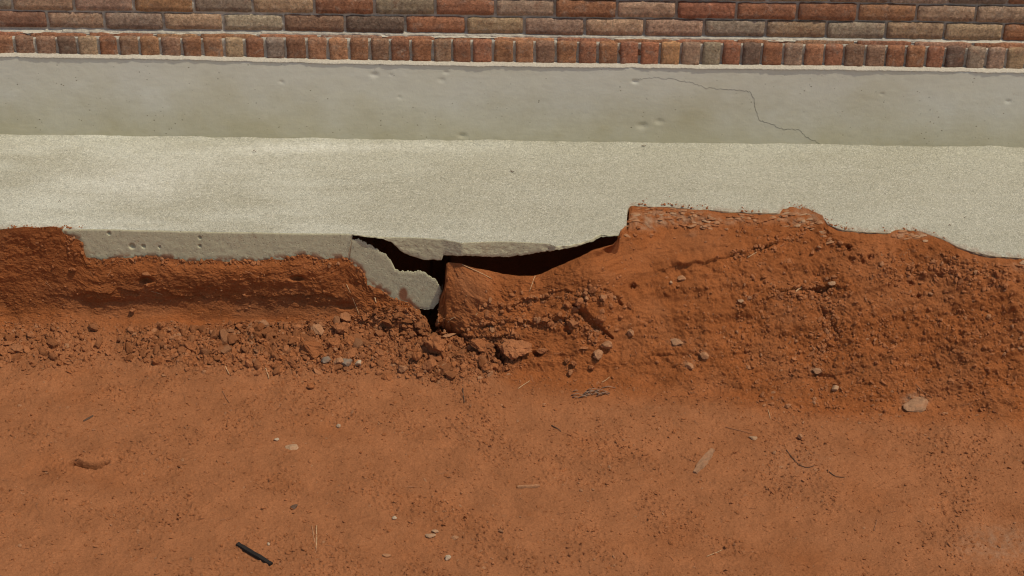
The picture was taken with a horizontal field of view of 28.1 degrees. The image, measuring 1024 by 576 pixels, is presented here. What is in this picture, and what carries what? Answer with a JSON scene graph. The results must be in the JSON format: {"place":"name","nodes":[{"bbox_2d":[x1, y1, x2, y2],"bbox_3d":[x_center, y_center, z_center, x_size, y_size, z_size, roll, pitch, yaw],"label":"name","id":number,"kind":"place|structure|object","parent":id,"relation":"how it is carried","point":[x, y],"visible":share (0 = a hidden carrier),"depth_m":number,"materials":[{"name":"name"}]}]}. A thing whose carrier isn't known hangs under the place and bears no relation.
{"place":"outdoors","nodes":[
{"label":"outdoors","id":0,"kind":"place"},
{"bbox_2d":[427,311,437,331],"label":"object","id":1,"kind":"structure","parent":0,"point":[431,321],"depth_m":8.22,"materials":[{"name":"black"}]},
{"bbox_2d":[0,206,1023,575],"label":"ground","id":2,"kind":"structure","parent":0,"point":[578,266],"depth_m":7.42,"materials":[{"name":"red soil"}]},
{"bbox_2d":[3,341,13,344],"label":"soil clod","id":3,"kind":"object","parent":2,"relation":"on","point":[8,342],"visible":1,"depth_m":7.73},
{"bbox_2d":[9,344,23,352],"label":"soil clod","id":4,"kind":"object","parent":2,"relation":"on","point":[16,347],"visible":1,"depth_m":7.70,"materials":[{"name":"soil"}]},
{"bbox_2d":[46,338,58,348],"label":"soil clod","id":5,"kind":"object","parent":2,"relation":"on","point":[53,343],"visible":1,"depth_m":7.73,"materials":[{"name":"soil"}]},
{"bbox_2d":[93,337,102,348],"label":"soil clod","id":6,"kind":"object","parent":2,"relation":"on","point":[98,343],"visible":1,"depth_m":7.73,"materials":[{"name":"soil"}]},
{"bbox_2d":[125,342,132,353],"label":"soil clod","id":7,"kind":"object","parent":2,"relation":"on","point":[128,347],"visible":1,"depth_m":7.71,"materials":[{"name":"soil"}]},
{"bbox_2d":[153,345,159,354],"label":"soil clod","id":8,"kind":"object","parent":2,"relation":"on","point":[156,349],"visible":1,"depth_m":7.69,"materials":[{"name":"soil"}]},
{"bbox_2d":[241,345,247,351],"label":"soil clod","id":9,"kind":"object","parent":2,"relation":"on","point":[243,348],"visible":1,"depth_m":7.68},
{"bbox_2d":[247,328,254,332],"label":"soil clod","id":10,"kind":"object","parent":2,"relation":"on","point":[250,330],"visible":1,"depth_m":7.77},
{"bbox_2d":[236,542,272,565],"bbox_3d":[-0.859,0.887,6.830,0.157,0.012,0.018,25,42,30],"label":"wood strip","id":11,"kind":"object","parent":2,"relation":"on","point":[256,555],"visible":1,"depth_m":6.83,"materials":[{"name":"wood"}]},
{"bbox_2d":[256,344,267,350],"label":"soil clod","id":12,"kind":"object","parent":2,"relation":"on","point":[259,346],"visible":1,"depth_m":7.69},
{"bbox_2d":[258,319,268,327],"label":"soil clod","id":13,"kind":"object","parent":2,"relation":"on","point":[265,323],"visible":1,"depth_m":7.79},
{"bbox_2d":[266,333,272,340],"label":"soil clod","id":14,"kind":"object","parent":2,"relation":"on","point":[269,336],"visible":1,"depth_m":7.73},
{"bbox_2d":[272,365,280,374],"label":"soil clod","id":15,"kind":"object","parent":2,"relation":"on","point":[276,371],"visible":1,"depth_m":7.60,"materials":[{"name":"soil"}]},
{"bbox_2d":[283,345,289,351],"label":"soil clod","id":16,"kind":"object","parent":2,"relation":"on","point":[285,348],"visible":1,"depth_m":7.69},
{"bbox_2d":[285,444,298,449],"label":"stone","id":17,"kind":"object","parent":2,"relation":"on","point":[292,447],"visible":1,"depth_m":7.28,"materials":[{"name":"stone"}]},
{"bbox_2d":[307,383,314,388],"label":"soil clod","id":18,"kind":"object","parent":2,"relation":"on","point":[310,386],"visible":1,"depth_m":7.54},
{"bbox_2d":[312,526,316,551],"bbox_3d":[-0.666,0.843,6.903,0.007,0.007,0.126,-7,36,-11],"label":"bark chip","id":19,"kind":"object","parent":2,"relation":"on","point":[314,538],"visible":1,"depth_m":6.90,"materials":[{"name":"beige wood"}]},
{"bbox_2d":[340,312,350,321],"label":"soil clod","id":20,"kind":"object","parent":2,"relation":"on","point":[345,316],"visible":0.99,"depth_m":7.81,"materials":[{"name":"soil"}]},
{"bbox_2d":[352,338,362,347],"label":"soil clod","id":21,"kind":"object","parent":2,"relation":"on","point":[357,343],"visible":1,"depth_m":7.72,"materials":[{"name":"soil"}]},
{"bbox_2d":[374,330,383,335],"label":"soil clod","id":22,"kind":"object","parent":2,"relation":"on","point":[379,332],"visible":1,"depth_m":7.78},
{"bbox_2d":[376,359,384,366],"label":"soil clod","id":23,"kind":"object","parent":2,"relation":"on","point":[379,362],"visible":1,"depth_m":7.65,"materials":[{"name":"soil"}]},
{"bbox_2d":[381,372,391,379],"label":"soil clod","id":24,"kind":"object","parent":2,"relation":"on","point":[386,376],"visible":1,"depth_m":7.60,"materials":[{"name":"soil"}]},
{"bbox_2d":[412,351,421,360],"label":"soil clod","id":25,"kind":"object","parent":2,"relation":"on","point":[416,356],"visible":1,"depth_m":7.62,"materials":[{"name":"soil"}]},
{"bbox_2d":[414,322,421,329],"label":"soil clod","id":26,"kind":"object","parent":2,"relation":"on","point":[417,325],"visible":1,"depth_m":7.78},
{"bbox_2d":[425,534,435,537],"bbox_3d":[-0.275,0.838,6.920,0.036,0.010,0.018,1,35,0],"label":"stone chip","id":27,"kind":"object","parent":2,"relation":"on","point":[429,535],"visible":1,"depth_m":6.92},
{"bbox_2d":[437,361,445,368],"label":"soil clod","id":28,"kind":"object","parent":2,"relation":"on","point":[440,363],"visible":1,"depth_m":7.63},
{"bbox_2d":[440,362,450,374],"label":"soil clod","id":29,"kind":"object","parent":2,"relation":"on","point":[445,367],"visible":1,"depth_m":7.61,"materials":[{"name":"soil"}]},
{"bbox_2d":[468,339,495,352],"bbox_3d":[-0.113,0.219,7.695,0.107,0.064,0.061,1,35,0],"label":"soil clod","id":30,"kind":"object","parent":2,"relation":"on","point":[477,344],"visible":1,"depth_m":7.68,"materials":[{"name":"soil"}]},
{"bbox_2d":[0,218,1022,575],"bbox_3d":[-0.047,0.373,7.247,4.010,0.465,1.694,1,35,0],"label":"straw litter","id":31,"kind":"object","parent":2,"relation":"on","point":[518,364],"visible":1,"depth_m":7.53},
{"bbox_2d":[0,134,1023,261],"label":"concrete footing","id":32,"kind":"object","parent":2,"relation":"on","point":[198,198],"visible":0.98,"depth_m":7.90,"materials":[{"name":"concrete"}]},
{"bbox_2d":[350,238,442,309],"bbox_3d":[-0.446,0.009,7.812,0.367,0.491,0.050,3,36,3],"label":"concrete fragment","id":33,"kind":"object","parent":32,"relation":"attached to","point":[418,289],"visible":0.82,"depth_m":7.75,"materials":[{"name":"concrete"}]},
{"bbox_2d":[8,196,944,238],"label":"spilled crumbs","id":34,"kind":"object","parent":32,"relation":"on","point":[664,204],"visible":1,"depth_m":7.72,"materials":[{"name":"soil"}]},
{"bbox_2d":[0,57,1023,147],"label":"concrete plinth","id":35,"kind":"structure","parent":32,"relation":"on","point":[108,97],"depth_m":8.10,"materials":[{"name":"concrete"}]},
{"bbox_2d":[0,223,1023,575],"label":"rubble","id":36,"kind":"object","parent":2,"relation":"on","point":[236,353],"visible":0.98,"depth_m":7.57,"materials":[{"name":"soil"}]},
{"bbox_2d":[4,334,14,341],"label":"soil clod","id":37,"kind":"object","parent":36,"relation":"on","point":[8,337],"visible":1,"depth_m":7.75,"materials":[{"name":"soil"}]},
{"bbox_2d":[12,353,20,361],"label":"soil clod","id":38,"kind":"object","parent":36,"relation":"on","point":[17,356],"visible":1,"depth_m":7.64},
{"bbox_2d":[39,345,46,356],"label":"soil clod","id":39,"kind":"object","parent":36,"relation":"on","point":[42,351],"visible":1,"depth_m":7.69,"materials":[{"name":"soil"}]},
{"bbox_2d":[48,352,57,360],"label":"soil clod","id":40,"kind":"object","parent":36,"relation":"on","point":[52,356],"visible":1,"depth_m":7.65,"materials":[{"name":"soil"}]},
{"bbox_2d":[88,324,98,330],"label":"soil clod","id":41,"kind":"object","parent":36,"relation":"on","point":[93,327],"visible":1,"depth_m":7.78,"materials":[{"name":"soil"}]},
{"bbox_2d":[126,355,133,359],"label":"soil clod","id":42,"kind":"object","parent":36,"relation":"on","point":[128,357],"visible":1,"depth_m":7.68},
{"bbox_2d":[140,349,146,356],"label":"soil clod","id":43,"kind":"object","parent":36,"relation":"on","point":[142,352],"visible":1,"depth_m":7.69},
{"bbox_2d":[152,356,162,364],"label":"soil clod","id":44,"kind":"object","parent":36,"relation":"on","point":[157,360],"visible":1,"depth_m":7.64,"materials":[{"name":"soil"}]},
{"bbox_2d":[158,333,165,339],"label":"soil clod","id":45,"kind":"object","parent":36,"relation":"on","point":[161,336],"visible":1,"depth_m":7.75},
{"bbox_2d":[177,346,185,352],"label":"soil clod","id":46,"kind":"object","parent":36,"relation":"on","point":[181,349],"visible":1,"depth_m":7.67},
{"bbox_2d":[179,341,195,351],"bbox_3d":[-1.220,0.215,7.705,0.072,0.032,0.031,21,40,26],"label":"soil clod","id":47,"kind":"object","parent":36,"relation":"on","point":[191,346],"visible":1,"depth_m":7.69,"materials":[{"name":"soil"}]},
{"bbox_2d":[188,335,195,341],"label":"soil clod","id":48,"kind":"object","parent":36,"relation":"on","point":[191,337],"visible":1,"depth_m":7.73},
{"bbox_2d":[189,325,195,332],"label":"soil clod","id":49,"kind":"object","parent":36,"relation":"on","point":[192,328],"visible":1,"depth_m":7.78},
{"bbox_2d":[198,325,206,333],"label":"soil clod","id":50,"kind":"object","parent":36,"relation":"on","point":[202,328],"visible":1,"depth_m":7.78,"materials":[{"name":"soil"}]},
{"bbox_2d":[200,348,209,354],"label":"soil clod","id":51,"kind":"object","parent":36,"relation":"on","point":[205,351],"visible":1,"depth_m":7.67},
{"bbox_2d":[210,329,217,338],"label":"soil clod","id":52,"kind":"object","parent":36,"relation":"on","point":[213,335],"visible":1,"depth_m":7.75,"materials":[{"name":"soil"}]},
{"bbox_2d":[217,345,223,352],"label":"soil clod","id":53,"kind":"object","parent":36,"relation":"on","point":[220,348],"visible":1,"depth_m":7.68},
{"bbox_2d":[219,328,227,344],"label":"soil clod","id":54,"kind":"object","parent":36,"relation":"on","point":[223,333],"visible":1,"depth_m":7.74,"materials":[{"name":"soil"}]},
{"bbox_2d":[220,344,231,353],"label":"soil clod","id":55,"kind":"object","parent":36,"relation":"on","point":[227,348],"visible":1,"depth_m":7.68,"materials":[{"name":"soil"}]},
{"bbox_2d":[227,334,238,343],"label":"soil clod","id":56,"kind":"object","parent":36,"relation":"on","point":[231,338],"visible":1,"depth_m":7.73,"materials":[{"name":"soil"}]},
{"bbox_2d":[254,358,260,368],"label":"soil clod","id":57,"kind":"object","parent":36,"relation":"on","point":[257,364],"visible":1,"depth_m":7.62,"materials":[{"name":"soil"}]},
{"bbox_2d":[252,331,263,338],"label":"soil clod","id":58,"kind":"object","parent":36,"relation":"on","point":[258,334],"visible":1,"depth_m":7.75,"materials":[{"name":"soil"}]},
{"bbox_2d":[254,323,264,331],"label":"soil clod","id":59,"kind":"object","parent":36,"relation":"on","point":[259,327],"visible":1,"depth_m":7.77,"materials":[{"name":"soil"}]},
{"bbox_2d":[258,355,267,363],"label":"soil clod","id":60,"kind":"object","parent":36,"relation":"on","point":[264,360],"visible":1,"depth_m":7.64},
{"bbox_2d":[261,327,272,336],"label":"soil clod","id":61,"kind":"object","parent":36,"relation":"on","point":[264,331],"visible":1,"depth_m":7.76,"materials":[{"name":"soil"}]},
{"bbox_2d":[268,339,275,346],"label":"soil clod","id":62,"kind":"object","parent":36,"relation":"on","point":[271,341],"visible":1,"depth_m":7.71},
{"bbox_2d":[278,335,288,341],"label":"soil clod","id":63,"kind":"object","parent":36,"relation":"on","point":[285,337],"visible":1,"depth_m":7.74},
{"bbox_2d":[292,329,299,336],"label":"soil clod","id":64,"kind":"object","parent":36,"relation":"on","point":[295,332],"visible":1,"depth_m":7.76,"materials":[{"name":"soil"}]},
{"bbox_2d":[308,329,314,335],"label":"soil clod","id":65,"kind":"object","parent":36,"relation":"on","point":[311,333],"visible":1,"depth_m":7.75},
{"bbox_2d":[301,341,323,358],"bbox_3d":[-0.747,0.222,7.659,0.090,0.060,0.068,1,35,0],"label":"soil clod","id":66,"kind":"object","parent":36,"relation":"on","point":[314,349],"visible":1,"depth_m":7.65,"materials":[{"name":"soil"}]},
{"bbox_2d":[310,324,324,335],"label":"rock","id":67,"kind":"object","parent":36,"relation":"on","point":[317,329],"visible":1,"depth_m":7.76,"materials":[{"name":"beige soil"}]},
{"bbox_2d":[314,319,323,323],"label":"soil clod","id":68,"kind":"object","parent":36,"relation":"on","point":[316,321],"visible":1,"depth_m":7.78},
{"bbox_2d":[321,356,330,362],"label":"stone","id":69,"kind":"object","parent":36,"relation":"on","point":[325,359],"visible":1,"depth_m":7.63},
{"bbox_2d":[323,337,340,348],"bbox_3d":[-0.677,0.212,7.729,0.066,0.052,0.055,-13,38,-18],"label":"soil clod","id":70,"kind":"object","parent":36,"relation":"on","point":[335,342],"visible":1,"depth_m":7.71,"materials":[{"name":"soil"}]},
{"bbox_2d":[333,316,339,323],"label":"soil clod","id":71,"kind":"object","parent":36,"relation":"on","point":[336,319],"visible":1,"depth_m":7.80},
{"bbox_2d":[333,357,343,363],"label":"stone","id":72,"kind":"object","parent":36,"relation":"on","point":[338,360],"visible":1,"depth_m":7.62,"materials":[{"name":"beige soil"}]},
{"bbox_2d":[334,364,342,370],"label":"soil clod","id":73,"kind":"object","parent":36,"relation":"on","point":[338,367],"visible":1,"depth_m":7.62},
{"bbox_2d":[335,322,348,333],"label":"soil clod","id":74,"kind":"object","parent":36,"relation":"on","point":[342,327],"visible":1,"depth_m":7.76,"materials":[{"name":"soil"}]},
{"bbox_2d":[342,358,351,365],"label":"stone","id":75,"kind":"object","parent":36,"relation":"on","point":[347,362],"visible":1,"depth_m":7.63,"materials":[{"name":"stone"}]},
{"bbox_2d":[342,335,354,345],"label":"soil clod","id":76,"kind":"object","parent":36,"relation":"on","point":[349,340],"visible":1,"depth_m":7.73,"materials":[{"name":"soil"}]},
{"bbox_2d":[345,347,357,358],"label":"soil clod","id":77,"kind":"object","parent":36,"relation":"on","point":[352,352],"visible":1,"depth_m":7.68,"materials":[{"name":"soil"}]},
{"bbox_2d":[352,333,361,337],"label":"soil clod","id":78,"kind":"object","parent":36,"relation":"on","point":[355,335],"visible":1,"depth_m":7.76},
{"bbox_2d":[356,337,370,346],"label":"soil clod","id":79,"kind":"object","parent":36,"relation":"on","point":[365,342],"visible":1,"depth_m":7.72,"materials":[{"name":"soil"}]},
{"bbox_2d":[375,349,383,355],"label":"soil clod","id":80,"kind":"object","parent":36,"relation":"on","point":[380,352],"visible":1,"depth_m":7.67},
{"bbox_2d":[381,319,393,326],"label":"soil clod","id":81,"kind":"object","parent":36,"relation":"on","point":[389,323],"visible":1,"depth_m":7.78,"materials":[{"name":"soil"}]},
{"bbox_2d":[399,311,405,317],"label":"soil clod","id":82,"kind":"object","parent":36,"relation":"on","point":[402,315],"visible":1,"depth_m":7.76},
{"bbox_2d":[398,365,407,372],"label":"soil clod","id":83,"kind":"object","parent":36,"relation":"on","point":[401,368],"visible":1,"depth_m":7.61,"materials":[{"name":"soil"}]},
{"bbox_2d":[402,319,413,322],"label":"soil clod","id":84,"kind":"object","parent":36,"relation":"on","point":[409,321],"visible":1,"depth_m":7.78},
{"bbox_2d":[422,358,436,370],"bbox_3d":[-0.306,0.286,7.627,0.047,0.055,0.047,16,38,21],"label":"soil clod","id":85,"kind":"object","parent":36,"relation":"on","point":[429,364],"visible":1,"depth_m":7.61,"materials":[{"name":"soil"}]},
{"bbox_2d":[428,354,436,361],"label":"soil clod","id":86,"kind":"object","parent":36,"relation":"on","point":[432,356],"visible":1,"depth_m":7.66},
{"bbox_2d":[422,336,446,353],"bbox_3d":[-0.284,0.217,7.680,0.091,0.096,0.069,26,43,31],"label":"soil clod","id":87,"kind":"object","parent":36,"relation":"on","point":[435,344],"visible":1,"depth_m":7.65,"materials":[{"name":"soil"}]},
{"bbox_2d":[441,333,455,337],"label":"soil clod","id":88,"kind":"object","parent":36,"relation":"on","point":[448,335],"visible":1,"depth_m":7.75,"materials":[{"name":"beige soil"}]},
{"bbox_2d":[445,371,455,378],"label":"soil clod","id":89,"kind":"object","parent":36,"relation":"on","point":[451,375],"visible":1,"depth_m":7.59,"materials":[{"name":"soil"}]},
{"bbox_2d":[451,344,458,350],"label":"soil clod","id":90,"kind":"object","parent":36,"relation":"on","point":[454,347],"visible":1,"depth_m":7.70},
{"bbox_2d":[478,359,485,367],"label":"soil clod","id":91,"kind":"object","parent":36,"relation":"on","point":[481,362],"visible":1,"depth_m":7.62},
{"bbox_2d":[478,354,488,364],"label":"soil clod","id":92,"kind":"object","parent":36,"relation":"on","point":[482,356],"visible":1,"depth_m":7.65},
{"bbox_2d":[490,363,498,369],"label":"soil clod","id":93,"kind":"object","parent":36,"relation":"on","point":[495,366],"visible":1,"depth_m":7.63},
{"bbox_2d":[499,338,531,360],"bbox_3d":[0.013,0.227,7.648,0.125,0.066,0.093,1,35,0],"label":"soil clod","id":94,"kind":"object","parent":36,"relation":"on","point":[511,349],"visible":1,"depth_m":7.63,"materials":[{"name":"soil"}]},
{"bbox_2d":[568,319,579,327],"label":"soil clod","id":95,"kind":"object","parent":36,"relation":"on","point":[573,323],"visible":1,"depth_m":7.62,"materials":[{"name":"soil"}]},
{"bbox_2d":[575,297,583,305],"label":"soil clod","id":96,"kind":"object","parent":36,"relation":"on","point":[578,301],"visible":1,"depth_m":7.60,"materials":[{"name":"soil"}]},
{"bbox_2d":[589,286,596,292],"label":"soil clod","id":97,"kind":"object","parent":36,"relation":"on","point":[592,289],"visible":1,"depth_m":7.60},
{"bbox_2d":[517,484,539,488],"bbox_3d":[0.058,0.690,7.123,0.078,0.010,0.012,-3,36,-6],"label":"bark chip","id":98,"kind":"object","parent":2,"relation":"on","point":[528,486],"visible":1,"depth_m":7.12,"materials":[{"name":"beige wood"}]},
{"bbox_2d":[536,348,547,353],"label":"soil clod","id":99,"kind":"object","parent":2,"relation":"on","point":[541,350],"visible":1,"depth_m":7.63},
{"bbox_2d":[563,301,571,308],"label":"soil clod","id":100,"kind":"object","parent":2,"relation":"on","point":[567,304],"visible":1,"depth_m":7.62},
{"bbox_2d":[571,386,614,397],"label":"dead grass","id":101,"kind":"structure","parent":2,"relation":"on","point":[588,392],"depth_m":7.54,"materials":[{"name":"grey plant"}]},
{"bbox_2d":[593,349,602,359],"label":"stone","id":102,"kind":"object","parent":2,"relation":"on","point":[598,354],"visible":1,"depth_m":7.61,"materials":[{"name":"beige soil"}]},
{"bbox_2d":[595,314,606,322],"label":"soil clod","id":103,"kind":"object","parent":2,"relation":"on","point":[601,318],"visible":1,"depth_m":7.59,"materials":[{"name":"soil"}]},
{"bbox_2d":[602,341,612,348],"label":"stone","id":104,"kind":"object","parent":2,"relation":"on","point":[607,344],"visible":1,"depth_m":7.61,"materials":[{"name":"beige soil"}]},
{"bbox_2d":[627,329,633,335],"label":"stone","id":105,"kind":"object","parent":2,"relation":"on","point":[630,332],"visible":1,"depth_m":7.64,"materials":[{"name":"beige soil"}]},
{"bbox_2d":[670,338,682,345],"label":"stone","id":106,"kind":"object","parent":2,"relation":"on","point":[675,341],"visible":1,"depth_m":7.63,"materials":[{"name":"stone"}]},
{"bbox_2d":[677,275,685,280],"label":"stone","id":107,"kind":"object","parent":2,"relation":"on","point":[681,277],"visible":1,"depth_m":7.68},
{"bbox_2d":[685,362,693,368],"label":"stone","id":108,"kind":"object","parent":2,"relation":"on","point":[688,365],"visible":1,"depth_m":7.59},
{"bbox_2d":[693,448,714,473],"bbox_3d":[0.679,0.612,7.250,0.034,0.015,0.141,20,40,24],"label":"stone flake","id":109,"kind":"object","parent":2,"relation":"on","point":[702,463],"visible":1,"depth_m":7.25,"materials":[{"name":"stone"}]},
{"bbox_2d":[700,352,708,358],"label":"stone","id":110,"kind":"object","parent":2,"relation":"on","point":[704,355],"visible":1,"depth_m":7.60,"materials":[{"name":"stone"}]},
{"bbox_2d":[812,368,821,373],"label":"stone","id":111,"kind":"object","parent":2,"relation":"on","point":[817,370],"visible":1,"depth_m":7.56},
{"bbox_2d":[827,281,835,285],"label":"stone","id":112,"kind":"object","parent":2,"relation":"on","point":[831,283],"visible":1,"depth_m":7.62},
{"bbox_2d":[832,385,838,390],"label":"stone","id":113,"kind":"object","parent":2,"relation":"on","point":[835,387],"visible":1,"depth_m":7.53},
{"bbox_2d":[902,396,927,412],"bbox_3d":[1.476,0.428,7.496,0.099,0.038,0.057,1,35,0],"label":"stone","id":114,"kind":"object","parent":2,"relation":"on","point":[917,404],"visible":1,"depth_m":7.49,"materials":[{"name":"stone"}]},
{"bbox_2d":[0,0,1023,73],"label":"brick wall","id":115,"kind":"structure","parent":0,"point":[981,36],"depth_m":7.96,"materials":[{"name":"brick"}]}
]}

